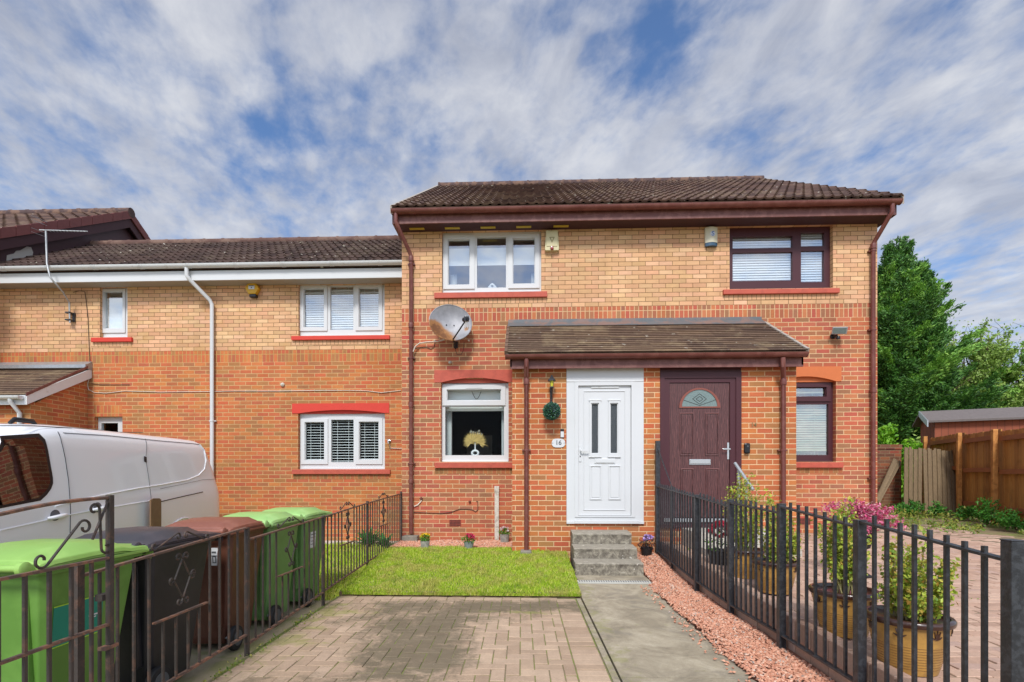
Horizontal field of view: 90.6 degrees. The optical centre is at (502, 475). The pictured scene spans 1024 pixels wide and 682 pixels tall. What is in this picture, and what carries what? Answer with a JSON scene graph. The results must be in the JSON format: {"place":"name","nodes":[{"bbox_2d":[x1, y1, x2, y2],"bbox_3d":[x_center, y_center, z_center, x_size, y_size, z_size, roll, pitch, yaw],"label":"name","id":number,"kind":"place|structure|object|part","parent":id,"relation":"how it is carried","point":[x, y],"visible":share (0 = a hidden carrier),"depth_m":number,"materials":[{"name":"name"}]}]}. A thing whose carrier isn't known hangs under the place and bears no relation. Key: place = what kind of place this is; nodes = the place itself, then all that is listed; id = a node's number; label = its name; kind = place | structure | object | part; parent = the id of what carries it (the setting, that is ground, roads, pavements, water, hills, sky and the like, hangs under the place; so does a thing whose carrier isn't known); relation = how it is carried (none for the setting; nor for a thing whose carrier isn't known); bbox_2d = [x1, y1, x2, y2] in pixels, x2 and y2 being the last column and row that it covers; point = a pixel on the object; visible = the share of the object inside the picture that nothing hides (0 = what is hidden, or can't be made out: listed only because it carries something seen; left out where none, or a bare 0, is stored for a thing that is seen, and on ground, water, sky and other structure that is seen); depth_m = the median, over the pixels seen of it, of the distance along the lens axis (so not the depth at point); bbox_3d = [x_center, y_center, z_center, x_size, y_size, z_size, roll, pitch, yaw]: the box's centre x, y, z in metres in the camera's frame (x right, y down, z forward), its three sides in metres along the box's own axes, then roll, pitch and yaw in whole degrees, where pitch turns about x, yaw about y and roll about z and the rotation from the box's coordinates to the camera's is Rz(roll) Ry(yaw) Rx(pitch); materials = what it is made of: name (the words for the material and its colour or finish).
{"place":"outdoors","nodes":[
{"label":"outdoors","id":0,"kind":"place"},
{"bbox_2d":[0,207,150,273],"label":"gable house","id":1,"kind":"structure","parent":0,"point":[19,238],"depth_m":11.67,"materials":[{"name":"tile"}]},
{"bbox_2d":[150,498,160,526],"bbox_3d":[-4.854,0.850,7.080,0.020,1.080,0.200,0,0,2],"label":"wooden board","id":2,"kind":"object","parent":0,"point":[155,512],"visible":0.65,"depth_m":7.07,"materials":[{"name":"brown wood"}]},
{"bbox_2d":[172,600,330,681],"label":"driveway","id":3,"kind":"structure","parent":0,"point":[207,669],"depth_m":4.14,"materials":[{"name":"grey concrete"}]},
{"bbox_2d":[0,539,152,681],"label":"wheelie bin","id":4,"kind":"object","parent":3,"relation":"on","point":[17,557],"visible":0.72,"depth_m":2.54,"materials":[{"name":"plastic"}]},
{"bbox_2d":[0,417,219,542],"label":"parked van","id":5,"kind":"object","parent":3,"relation":"on","point":[133,474],"visible":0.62,"depth_m":6.21,"materials":[{"name":"white metal"}]},
{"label":"side window","id":6,"kind":"part","parent":5,"relation":"part of","materials":[{"name":"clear glass"}]},
{"bbox_2d":[74,526,222,681],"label":"wheelie bin","id":7,"kind":"object","parent":3,"relation":"on","point":[165,596],"visible":0.41,"depth_m":3.30,"materials":[{"name":"plastic"}]},
{"bbox_2d":[165,517,271,650],"bbox_3d":[-2.459,0.890,4.346,0.604,1.062,0.824,0,0,-1],"label":"wheelie bin","id":8,"kind":"object","parent":3,"relation":"on","point":[220,524],"visible":0.47,"depth_m":4.12,"materials":[{"name":"plastic"}]},
{"bbox_2d":[223,512,305,625],"bbox_3d":[-2.418,0.890,5.015,0.604,1.062,0.824,0,0,2],"label":"wheelie bin","id":9,"kind":"object","parent":3,"relation":"on","point":[270,520],"visible":0.39,"depth_m":4.82,"materials":[{"name":"plastic"}]},
{"bbox_2d":[262,507,332,606],"bbox_3d":[-2.385,0.890,5.744,0.604,1.062,0.824,0,0,3],"label":"wheelie bin","id":10,"kind":"object","parent":3,"relation":"on","point":[309,513],"visible":0.39,"depth_m":5.53,"materials":[{"name":"plastic"}]},
{"bbox_2d":[315,540,386,599],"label":"lawn","id":11,"kind":"structure","parent":0,"point":[336,567],"depth_m":7.75,"materials":[{"name":"plant"}]},
{"bbox_2d":[349,527,384,545],"bbox_3d":[-2.454,1.104,9.203,0.700,0.351,0.748,0,0,2],"label":"leafy plant","id":12,"kind":"object","parent":11,"relation":"on","point":[369,536],"visible":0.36,"depth_m":9.19,"materials":[{"name":"green plant"}]},
{"bbox_2d":[369,533,398,546],"bbox_3d":[-2.076,1.147,9.010,0.625,0.286,0.537,0,0,2],"label":"leafy plant","id":13,"kind":"object","parent":11,"relation":"on","point":[384,540],"visible":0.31,"depth_m":8.95,"materials":[{"name":"green plant"}]},
{"bbox_2d":[325,541,395,544],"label":"path","id":14,"kind":"structure","parent":0,"point":[329,542],"depth_m":9.44,"materials":[{"name":"pink gravel"}]},
{"bbox_2d":[207,596,612,681],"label":"driveway","id":15,"kind":"structure","parent":0,"point":[409,639],"depth_m":4.02,"materials":[{"name":"beige brick"}]},
{"bbox_2d":[202,534,978,681],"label":"weeds","id":16,"kind":"object","parent":15,"relation":"on","point":[296,622],"visible":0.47,"depth_m":4.19,"materials":[{"name":"green plant"}]},
{"bbox_2d":[339,550,581,599],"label":"lawn","id":17,"kind":"structure","parent":0,"point":[431,591],"depth_m":5.78,"materials":[{"name":"plant"}]},
{"bbox_2d":[342,589,581,596],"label":"grass","id":18,"kind":"structure","parent":17,"relation":"on","point":[477,592],"depth_m":5.61,"materials":[{"name":"green plant"}]},
{"bbox_2d":[520,549,530,553],"bbox_3d":[0.333,1.128,7.343,0.159,0.105,0.199,0,0,2],"label":"gully stone","id":19,"kind":"object","parent":17,"relation":"on","point":[525,551],"visible":0.53,"depth_m":7.26,"materials":[{"name":"concrete"}]},
{"bbox_2d":[0,0,1023,384],"label":"sky","id":20,"kind":"structure","parent":0,"point":[207,119],"materials":[{"name":"blue"}]},
{"bbox_2d":[575,575,755,681],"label":"path","id":21,"kind":"structure","parent":0,"point":[643,637],"depth_m":4.14,"materials":[{"name":"concrete"}]},
{"bbox_2d":[577,580,650,583],"bbox_3d":[1.347,1.334,6.157,0.880,0.112,0.105,0,0,2],"label":"channel drain","id":22,"kind":"object","parent":21,"relation":"in","point":[612,582],"visible":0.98,"depth_m":6.12,"materials":[{"name":"grey metal"}]},
{"bbox_2d":[637,552,835,681],"bbox_3d":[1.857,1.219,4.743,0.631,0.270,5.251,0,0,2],"label":"gravel","id":23,"kind":"structure","parent":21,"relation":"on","point":[729,629],"depth_m":4.16,"materials":[{"name":"pink gravel"}]},
{"bbox_2d":[637,534,655,555],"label":"potted plant","id":24,"kind":"object","parent":23,"relation":"on","point":[646,550],"visible":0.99,"depth_m":7.17,"materials":[{"name":"purple plant"}]},
{"bbox_2d":[675,523,1023,681],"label":"paving","id":25,"kind":"structure","parent":0,"point":[978,541],"depth_m":4.73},
{"bbox_2d":[705,520,734,565],"bbox_3d":[2.506,0.766,5.869,0.326,0.517,0.323,0,0,2],"label":"potted plant","id":26,"kind":"object","parent":25,"relation":"on","point":[715,541],"visible":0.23,"depth_m":5.82,"materials":[{"name":"green plant"}]},
{"bbox_2d":[721,471,765,578],"bbox_3d":[2.507,0.496,5.220,0.399,1.088,0.430,0,0,-39],"label":"planter","id":27,"kind":"object","parent":25,"relation":"on","point":[744,493],"visible":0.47,"depth_m":5.17,"materials":[{"name":"ceramic"}]},
{"bbox_2d":[733,462,754,518],"bbox_3d":[3.144,0.411,6.614,0.042,1.197,0.390,0,0,-11],"label":"handrail","id":28,"kind":"object","parent":25,"relation":"on","point":[738,468],"visible":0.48,"depth_m":6.65,"materials":[{"name":"white metal"}]},
{"bbox_2d":[752,488,804,594],"bbox_3d":[2.489,0.586,4.619,0.406,0.948,0.426,0,0,2],"label":"planter","id":29,"kind":"object","parent":25,"relation":"on","point":[770,556],"visible":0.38,"depth_m":4.55,"materials":[{"name":"ceramic"}]},
{"bbox_2d":[809,496,880,638],"bbox_3d":[2.378,0.616,3.535,0.430,0.958,0.430,0,0,2],"label":"planter","id":30,"kind":"object","parent":25,"relation":"on","point":[839,584],"visible":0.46,"depth_m":3.47,"materials":[{"name":"ceramic"}]},
{"bbox_2d":[821,496,906,577],"bbox_3d":[3.737,0.625,5.274,0.754,0.835,0.799,0,0,2],"label":"potted shrub","id":31,"kind":"object","parent":25,"relation":"on","point":[864,512],"visible":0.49,"depth_m":5.16,"materials":[{"name":"pink plant"}]},
{"bbox_2d":[867,526,960,676],"bbox_3d":[2.355,0.700,2.925,0.450,0.829,0.450,0,0,2],"label":"planter","id":32,"kind":"object","parent":25,"relation":"on","point":[922,624],"visible":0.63,"depth_m":2.83,"materials":[{"name":"ceramic"}]},
{"bbox_2d":[887,499,1023,538],"bbox_3d":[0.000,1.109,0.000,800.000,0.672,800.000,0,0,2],"label":"ground","id":33,"kind":"structure","parent":0,"point":[996,530],"depth_m":9.67,"materials":[{"name":"gravel"}]},
{"bbox_2d":[0,235,401,540],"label":"terraced house","id":34,"kind":"structure","parent":33,"relation":"on","point":[169,321],"depth_m":9.79,"materials":[{"name":"brick"}]},
{"bbox_2d":[31,215,87,322],"bbox_3d":[-8.384,-3.878,9.546,0.592,1.828,0.809,0,0,40],"label":"tv aerial","id":35,"kind":"object","parent":34,"relation":"attached to","point":[70,313],"visible":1,"depth_m":9.50,"materials":[{"name":"metal"}]},
{"bbox_2d":[75,290,89,360],"bbox_3d":[-8.228,-2.870,9.896,0.351,1.509,0.009,0,0,2],"label":"cable","id":36,"kind":"object","parent":34,"relation":"on","point":[88,325],"visible":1,"depth_m":9.89,"materials":[{"name":"black metal"}]},
{"bbox_2d":[98,417,121,431],"bbox_3d":[-7.694,-0.619,9.996,0.558,1.072,0.085,0,0,2],"label":"window","id":37,"kind":"structure","parent":34,"relation":"in","point":[101,420],"depth_m":9.98,"materials":[{"name":"plastic"}]},
{"bbox_2d":[91,383,129,384],"bbox_3d":[-7.651,-1.790,9.875,0.772,0.036,0.009,0,0,2],"label":"cable","id":38,"kind":"object","parent":34,"relation":"attached to","point":[112,384],"visible":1,"depth_m":9.87,"materials":[{"name":"plastic"}]},
{"bbox_2d":[91,288,132,341],"bbox_3d":[-7.606,-3.149,9.941,0.810,1.081,0.211,0,0,2],"label":"window","id":39,"kind":"structure","parent":34,"relation":"in","point":[114,310],"depth_m":9.96,"materials":[{"name":"plastic"}]},
{"bbox_2d":[87,379,400,392],"bbox_3d":[-5.031,-1.742,9.779,6.176,0.313,0.014,0,0,2],"label":"cable","id":40,"kind":"object","parent":34,"relation":"attached to","point":[227,391],"visible":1,"depth_m":9.76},
{"bbox_2d":[245,283,260,297],"bbox_3d":[-4.801,-3.565,9.728,0.264,0.283,0.107,0,0,2],"label":"alarm box","id":41,"kind":"object","parent":34,"relation":"attached to","point":[253,290],"visible":0.99,"depth_m":9.68,"materials":[{"name":"yellow plastic"}]},
{"bbox_2d":[291,284,389,340],"bbox_3d":[-3.104,-3.150,9.779,1.897,1.089,0.218,0,0,2],"label":"window","id":42,"kind":"structure","parent":34,"relation":"in","point":[361,330],"depth_m":9.81,"materials":[{"name":"plastic"}]},
{"bbox_2d":[292,414,390,473],"bbox_3d":[-3.094,-0.619,9.784,1.896,1.167,0.229,0,0,2],"label":"window","id":43,"kind":"structure","parent":34,"relation":"in","point":[307,466],"depth_m":9.80,"materials":[{"name":"plastic"}]},
{"bbox_2d":[74,491,401,681],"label":"wrought iron fence","id":44,"kind":"object","parent":33,"relation":"on","point":[80,574],"visible":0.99,"depth_m":3.57,"materials":[{"name":"black metal"}]},
{"bbox_2d":[0,495,118,681],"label":"wrought iron gate","id":45,"kind":"structure","parent":44,"relation":"attached to","point":[107,596],"depth_m":2.26,"materials":[{"name":"black metal"}]},
{"bbox_2d":[576,599,620,681],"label":"driveway kerb","id":46,"kind":"structure","parent":33,"relation":"on","point":[607,661],"depth_m":4.00,"materials":[{"name":"concrete"}]},
{"bbox_2d":[570,530,643,575],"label":"concrete steps","id":47,"kind":"structure","parent":33,"relation":"on","point":[605,552],"depth_m":6.79,"materials":[{"name":"grey concrete"}]},
{"bbox_2d":[390,175,903,557],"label":"brick house","id":48,"kind":"structure","parent":33,"relation":"on","point":[636,318],"depth_m":8.42,"materials":[{"name":"brick"}]},
{"bbox_2d":[413,339,443,351],"bbox_3d":[-1.223,-2.238,8.611,0.629,0.261,0.022,0,0,2],"label":"cable","id":49,"kind":"object","parent":48,"relation":"attached to","point":[427,342],"visible":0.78,"depth_m":8.61,"materials":[{"name":"white plastic"}]},
{"bbox_2d":[414,501,477,513],"bbox_3d":[-0.975,0.533,8.649,1.106,0.222,0.010,0,0,2],"label":"cable","id":50,"kind":"object","parent":48,"relation":"attached to","point":[448,512],"visible":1,"depth_m":8.64,"materials":[{"name":"plastic"}]},
{"bbox_2d":[429,304,471,354],"bbox_3d":[-0.748,-2.452,8.324,0.781,0.806,0.548,0,0,30],"label":"satellite dish","id":51,"kind":"object","parent":48,"relation":"attached to","point":[450,322],"visible":1,"depth_m":8.42,"materials":[{"name":"metal"}]},
{"bbox_2d":[435,383,511,467],"bbox_3d":[-0.495,-0.864,8.782,1.320,1.456,0.375,0,0,2],"label":"window","id":52,"kind":"structure","parent":48,"relation":"in","point":[449,460],"depth_m":8.71,"materials":[{"name":"plastic"}]},
{"bbox_2d":[464,430,488,454],"bbox_3d":[-0.480,-0.581,8.874,0.465,0.497,0.044,0,0,2],"label":"vase","id":53,"kind":"object","parent":48,"relation":"on","point":[472,438],"visible":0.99,"depth_m":8.87,"materials":[{"name":"plastic"}]},
{"bbox_2d":[434,232,546,298],"bbox_3d":[-0.205,-3.375,8.771,1.918,1.630,0.375,0,0,2],"label":"window","id":54,"kind":"structure","parent":48,"relation":"in","point":[472,256],"depth_m":8.71,"materials":[{"name":"plastic"}]},
{"bbox_2d":[488,283,496,287],"bbox_3d":[-0.186,-3.305,8.831,0.164,0.105,0.044,0,0,2],"label":"window ornament","id":55,"kind":"object","parent":48,"relation":"on","point":[492,285],"depth_m":8.81,"materials":[{"name":"plastic"}]},
{"bbox_2d":[494,486,498,539],"bbox_3d":[-0.104,0.631,8.601,0.080,0.919,0.055,0,0,2],"label":"cable conduit","id":56,"kind":"object","parent":48,"relation":"attached to","point":[496,489],"visible":0.97,"depth_m":8.58,"materials":[{"name":"white plastic"}]},
{"bbox_2d":[545,230,558,251],"bbox_3d":[0.826,-3.965,8.543,0.236,0.335,0.104,0,0,2],"label":"alarm box","id":57,"kind":"object","parent":48,"relation":"attached to","point":[551,242],"visible":1,"depth_m":8.52,"materials":[{"name":"beige plastic"}]},
{"bbox_2d":[548,375,555,401],"bbox_3d":[0.694,-1.259,7.339,0.113,0.392,0.175,0,0,-18],"label":"wall lantern","id":58,"kind":"object","parent":48,"relation":"attached to","point":[551,380],"depth_m":7.29,"materials":[{"name":"black metal"}]},
{"bbox_2d":[542,401,560,419],"bbox_3d":[0.700,-0.958,7.269,0.275,0.334,0.280,0,0,2],"label":"topiary ball","id":59,"kind":"object","parent":58,"relation":"hanging from","point":[551,410],"visible":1,"depth_m":7.20,"materials":[{"name":"green plant"}]},
{"bbox_2d":[552,439,564,447],"bbox_3d":[0.813,-0.481,7.418,0.196,0.130,0.014,0,0,2],"label":"number plate","id":60,"kind":"object","parent":48,"relation":"attached to","point":[558,443],"visible":1,"depth_m":7.41,"materials":[{"name":"ceramic"}]},
{"bbox_2d":[560,429,563,437],"bbox_3d":[0.867,-0.623,7.409,0.052,0.130,0.027,0,0,2],"label":"doorbell","id":61,"kind":"object","parent":48,"relation":"attached to","point":[561,433],"visible":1,"depth_m":7.40,"materials":[{"name":"white plastic"}]},
{"bbox_2d":[578,386,630,514],"bbox_3d":[1.486,-0.369,7.418,0.762,1.894,0.125,0,0,2],"label":"door","id":62,"kind":"structure","parent":48,"relation":"in","point":[604,412],"depth_m":7.41,"materials":[{"name":"plastic"}]},
{"bbox_2d":[670,383,730,516],"bbox_3d":[2.858,-0.376,7.365,0.859,1.958,0.110,0,0,2],"label":"door","id":63,"kind":"structure","parent":48,"relation":"in","point":[699,412],"depth_m":7.37,"materials":[{"name":"brown plastic"}]},
{"bbox_2d":[704,226,716,246],"bbox_3d":[3.478,-3.990,8.454,0.200,0.310,0.086,0,0,2],"label":"alarm box","id":64,"kind":"object","parent":48,"relation":"attached to","point":[710,236],"visible":1,"depth_m":8.43,"materials":[{"name":"white plastic"}]},
{"bbox_2d":[744,443,749,453],"bbox_3d":[3.519,-0.397,7.301,0.084,0.156,0.047,0,0,2],"label":"doorbell","id":65,"kind":"object","parent":48,"relation":"attached to","point":[746,448],"visible":1,"depth_m":7.28,"materials":[{"name":"black plastic"}]},
{"bbox_2d":[723,226,839,294],"bbox_3d":[4.628,-3.610,8.515,1.892,1.159,0.217,0,0,2],"label":"window","id":66,"kind":"structure","parent":48,"relation":"in","point":[793,235],"depth_m":8.56,"materials":[{"name":"brown plastic"}]},
{"bbox_2d":[796,382,843,467],"bbox_3d":[5.025,-0.863,8.505,1.219,1.452,0.227,0,0,2],"label":"window","id":67,"kind":"structure","parent":48,"relation":"in","point":[826,401],"depth_m":8.54,"materials":[{"name":"brown plastic"}]},
{"bbox_2d":[830,327,847,338],"bbox_3d":[5.513,-2.351,8.320,0.222,0.204,0.199,0,0,22],"label":"flood light","id":68,"kind":"object","parent":48,"relation":"attached to","point":[839,330],"visible":1,"depth_m":8.27,"materials":[{"name":"black plastic"}]},
{"bbox_2d":[683,528,801,556],"bbox_3d":[3.158,0.920,6.698,1.180,0.340,1.278,0,0,2],"label":"concrete landing","id":69,"kind":"object","parent":33,"relation":"on","point":[758,545],"visible":0.06,"depth_m":6.66,"materials":[{"name":"concrete"}]},
{"bbox_2d":[663,545,919,681],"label":"edging kerb","id":70,"kind":"structure","parent":33,"relation":"on","point":[827,670],"depth_m":3.63,"materials":[{"name":"red brick"}]},
{"bbox_2d":[877,444,901,512],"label":"brick wall","id":71,"kind":"structure","parent":33,"relation":"on","point":[887,454],"depth_m":12.17,"materials":[{"name":"brown brick"}]},
{"bbox_2d":[877,458,897,500],"bbox_3d":[8.880,0.062,11.715,1.409,0.975,0.093,0,0,-38],"label":"plank","id":72,"kind":"object","parent":71,"relation":"attached to","point":[894,462],"visible":0.86,"depth_m":11.73,"materials":[{"name":"brown wood"}]},
{"bbox_2d":[878,460,900,501],"bbox_3d":[8.924,0.106,11.685,1.412,0.959,0.051,0,0,-36],"label":"plank","id":73,"kind":"object","parent":71,"relation":"attached to","point":[893,474],"visible":0.93,"depth_m":11.75,"materials":[{"name":"brown wood"}]},
{"bbox_2d":[877,422,922,499],"bbox_3d":[10.356,-0.234,13.569,1.653,2.365,1.700,0,0,2],"label":"shrub","id":74,"kind":"object","parent":33,"relation":"on","point":[883,437],"visible":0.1,"depth_m":13.27,"materials":[{"name":"green plant"}]},
{"bbox_2d":[891,501,912,514],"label":"weed clump","id":75,"kind":"object","parent":33,"relation":"on","point":[902,505],"visible":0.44,"depth_m":11.37,"materials":[{"name":"green plant"}]},
{"bbox_2d":[906,423,920,444],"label":"shrub","id":76,"kind":"object","parent":33,"relation":"on","point":[919,438],"visible":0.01,"depth_m":15.80,"materials":[{"name":"green plant"}]},
{"bbox_2d":[905,499,925,514],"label":"weed clump","id":77,"kind":"object","parent":33,"relation":"on","point":[915,507],"visible":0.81,"depth_m":11.21,"materials":[{"name":"green plant"}]},
{"bbox_2d":[904,447,955,513],"bbox_3d":[9.799,0.088,11.593,1.419,1.536,0.488,0,0,2],"label":"board stack","id":78,"kind":"object","parent":33,"relation":"on","point":[913,484],"visible":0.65,"depth_m":11.62,"materials":[{"name":"brown wood"}]},
{"bbox_2d":[927,500,951,516],"bbox_3d":[9.480,0.710,11.075,0.374,0.379,0.430,0,0,2],"label":"weed clump","id":79,"kind":"object","parent":33,"relation":"on","point":[938,508],"visible":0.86,"depth_m":11.00,"materials":[{"name":"green plant"}]},
{"bbox_2d":[877,235,1009,459],"bbox_3d":[13.905,-3.440,17.010,4.700,9.164,4.882,0,0,2],"label":"conifer tree","id":80,"kind":"object","parent":33,"relation":"on","point":[903,314],"visible":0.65,"depth_m":16.37,"materials":[{"name":"green plant"}]},
{"bbox_2d":[888,316,1009,444],"bbox_3d":[13.914,-1.985,16.285,3.009,6.270,3.200,0,0,2],"label":"conifer tree","id":81,"kind":"object","parent":33,"relation":"on","point":[935,339],"visible":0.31,"depth_m":16.03,"materials":[{"name":"green plant"}]},
{"bbox_2d":[878,503,1023,533],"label":"weeds","id":82,"kind":"object","parent":33,"relation":"on","point":[953,525],"visible":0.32,"depth_m":9.61,"materials":[{"name":"green plant"}]},
{"bbox_2d":[950,504,977,519],"bbox_3d":[9.650,0.749,10.613,0.509,0.351,0.417,0,0,2],"label":"weed clump","id":83,"kind":"object","parent":33,"relation":"on","point":[961,514],"visible":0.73,"depth_m":10.51,"materials":[{"name":"green plant"}]},
{"bbox_2d":[912,407,1023,503],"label":"garden shed","id":84,"kind":"structure","parent":33,"relation":"on","point":[932,424],"depth_m":12.97,"materials":[{"name":"brown wood"}]},
{"bbox_2d":[923,428,1023,524],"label":"wooden fence","id":85,"kind":"object","parent":33,"relation":"on","point":[989,464],"visible":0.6,"depth_m":10.29,"materials":[{"name":"brown wood"}]},
{"bbox_2d":[945,317,1023,407],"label":"broadleaf tree","id":86,"kind":"object","parent":33,"relation":"on","point":[993,351],"visible":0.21,"depth_m":17.19,"materials":[{"name":"green plant"}]},
{"bbox_2d":[951,362,1023,407],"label":"broadleaf tree","id":87,"kind":"object","parent":33,"relation":"on","point":[991,402],"depth_m":17.34,"materials":[{"name":"green plant"}]},
{"bbox_2d":[970,496,1005,525],"bbox_3d":[9.166,0.656,9.598,0.457,0.566,0.678,0,0,23],"label":"weed clump","id":88,"kind":"object","parent":33,"relation":"on","point":[984,515],"visible":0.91,"depth_m":9.53,"materials":[{"name":"green plant"}]},
{"bbox_2d":[971,325,1023,408],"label":"broadleaf tree","id":89,"kind":"object","parent":33,"relation":"on","point":[1015,389],"visible":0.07,"depth_m":17.40,"materials":[{"name":"green plant"}]},
{"bbox_2d":[992,507,1023,530],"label":"weed clump","id":90,"kind":"object","parent":33,"relation":"on","point":[1012,521],"visible":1,"depth_m":8.89,"materials":[{"name":"green plant"}]},
{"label":"fence footing","id":91,"kind":"structure","parent":0,"visible":0},
{"bbox_2d":[655,441,1023,681],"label":"black railing fence","id":92,"kind":"object","parent":91,"relation":"on","point":[1010,557],"visible":0.89,"depth_m":3.06,"materials":[{"name":"metal"}]},
{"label":"gravel bed","id":93,"kind":"structure","parent":0,"visible":0},
{"bbox_2d":[402,535,418,541],"bbox_3d":[-1.559,1.093,8.563,0.259,0.173,0.199,0,0,2],"label":"gully stone","id":94,"kind":"object","parent":93,"relation":"on","point":[410,537],"visible":0.52,"depth_m":8.47,"materials":[{"name":"concrete"}]},
{"bbox_2d":[390,539,511,547],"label":"gravel","id":95,"kind":"structure","parent":93,"relation":"on","point":[487,543],"depth_m":8.16,"materials":[{"name":"pink gravel"}]},
{"bbox_2d":[498,526,509,541],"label":"potted plant","id":96,"kind":"object","parent":95,"relation":"on","point":[504,536],"visible":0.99,"depth_m":8.38,"materials":[{"name":"green plant"}]},
{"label":"lawn","id":97,"kind":"structure","parent":0,"visible":0},
{"bbox_2d":[419,533,429,547],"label":"potted plant","id":98,"kind":"object","parent":97,"relation":"on","point":[424,541],"visible":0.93,"depth_m":7.70,"materials":[{"name":"green plant"}]},
{"bbox_2d":[461,533,475,548],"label":"potted plant","id":99,"kind":"object","parent":97,"relation":"on","point":[469,543],"visible":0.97,"depth_m":7.65,"materials":[{"name":"green plant"}]}
]}

